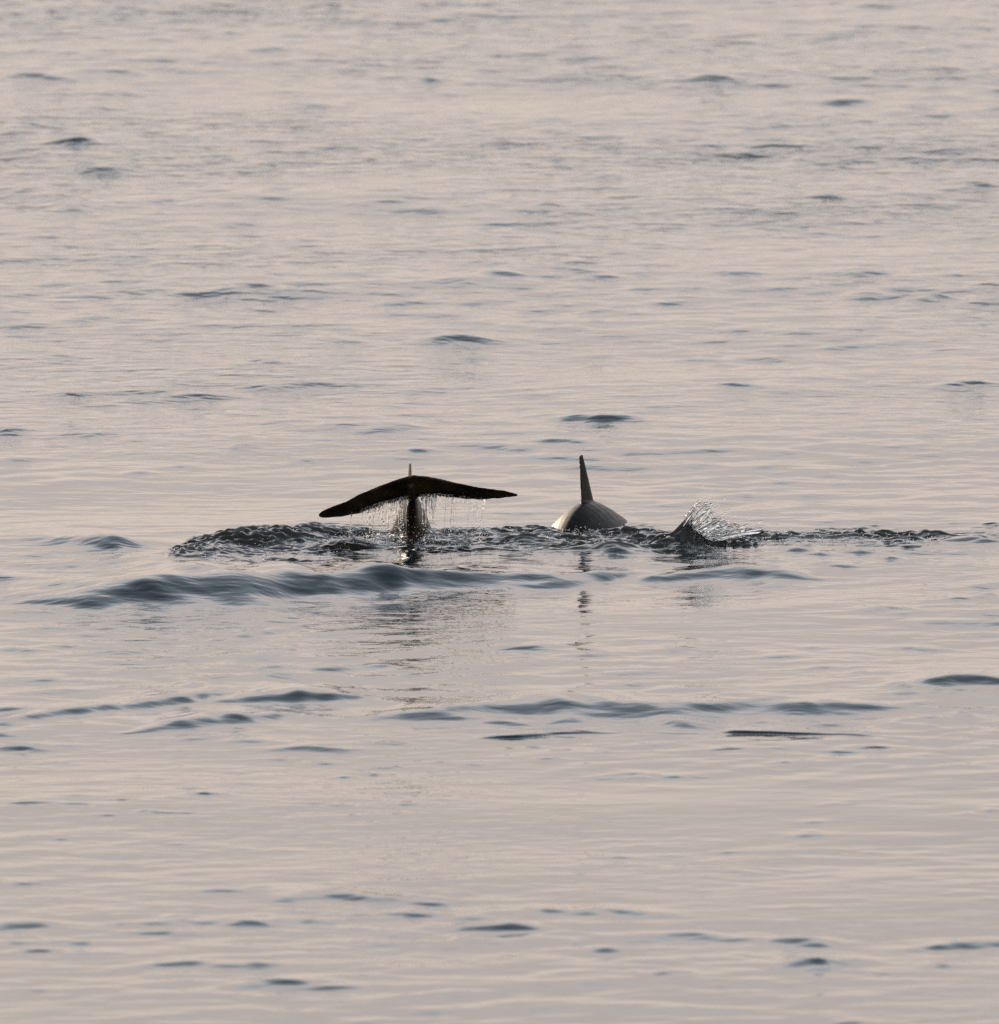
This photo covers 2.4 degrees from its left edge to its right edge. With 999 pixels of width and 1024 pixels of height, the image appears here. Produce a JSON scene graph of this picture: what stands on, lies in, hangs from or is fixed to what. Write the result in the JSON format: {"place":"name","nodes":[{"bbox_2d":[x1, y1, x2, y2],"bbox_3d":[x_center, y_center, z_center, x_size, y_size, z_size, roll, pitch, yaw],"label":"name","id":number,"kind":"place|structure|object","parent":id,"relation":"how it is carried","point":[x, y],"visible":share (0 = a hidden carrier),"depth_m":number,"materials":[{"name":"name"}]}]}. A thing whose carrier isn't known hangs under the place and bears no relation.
{"place":"outdoors","nodes":[
{"label":"outdoors","id":0,"kind":"place"},
{"bbox_2d":[0,0,998,1023],"bbox_3d":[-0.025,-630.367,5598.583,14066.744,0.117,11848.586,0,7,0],"label":"sea","id":1,"kind":"structure","parent":0,"point":[663,264],"depth_m":86.62,"materials":[{"name":"grey liquid"}]},
{"bbox_2d":[319,462,516,535],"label":"dolphin","id":2,"kind":"object","parent":1,"relation":"in","point":[413,487],"visible":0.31,"depth_m":85.06},
{"bbox_2d":[552,455,626,532],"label":"dolphin","id":3,"kind":"object","parent":1,"relation":"in","point":[588,512],"visible":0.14,"depth_m":85.70},
{"bbox_2d":[164,522,998,562],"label":"churned water","id":4,"kind":"structure","parent":0,"point":[272,536],"depth_m":85.23,"materials":[{"name":"grey liquid"}]},
{"bbox_2d":[340,495,416,545],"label":"falling water","id":5,"kind":"structure","parent":4,"relation":"on","point":[388,506],"depth_m":85.08,"materials":[{"name":"white liquid"}]},
{"bbox_2d":[415,493,495,545],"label":"falling water","id":6,"kind":"structure","parent":4,"relation":"on","point":[431,500],"depth_m":85.08,"materials":[{"name":"white liquid"}]},
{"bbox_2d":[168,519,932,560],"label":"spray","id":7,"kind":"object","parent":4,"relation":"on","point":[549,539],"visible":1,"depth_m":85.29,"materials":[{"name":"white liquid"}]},
{"bbox_2d":[640,485,786,546],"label":"splash","id":8,"kind":"object","parent":4,"relation":"on","point":[700,524],"visible":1,"depth_m":85.15,"materials":[{"name":"grey liquid"}]}
]}

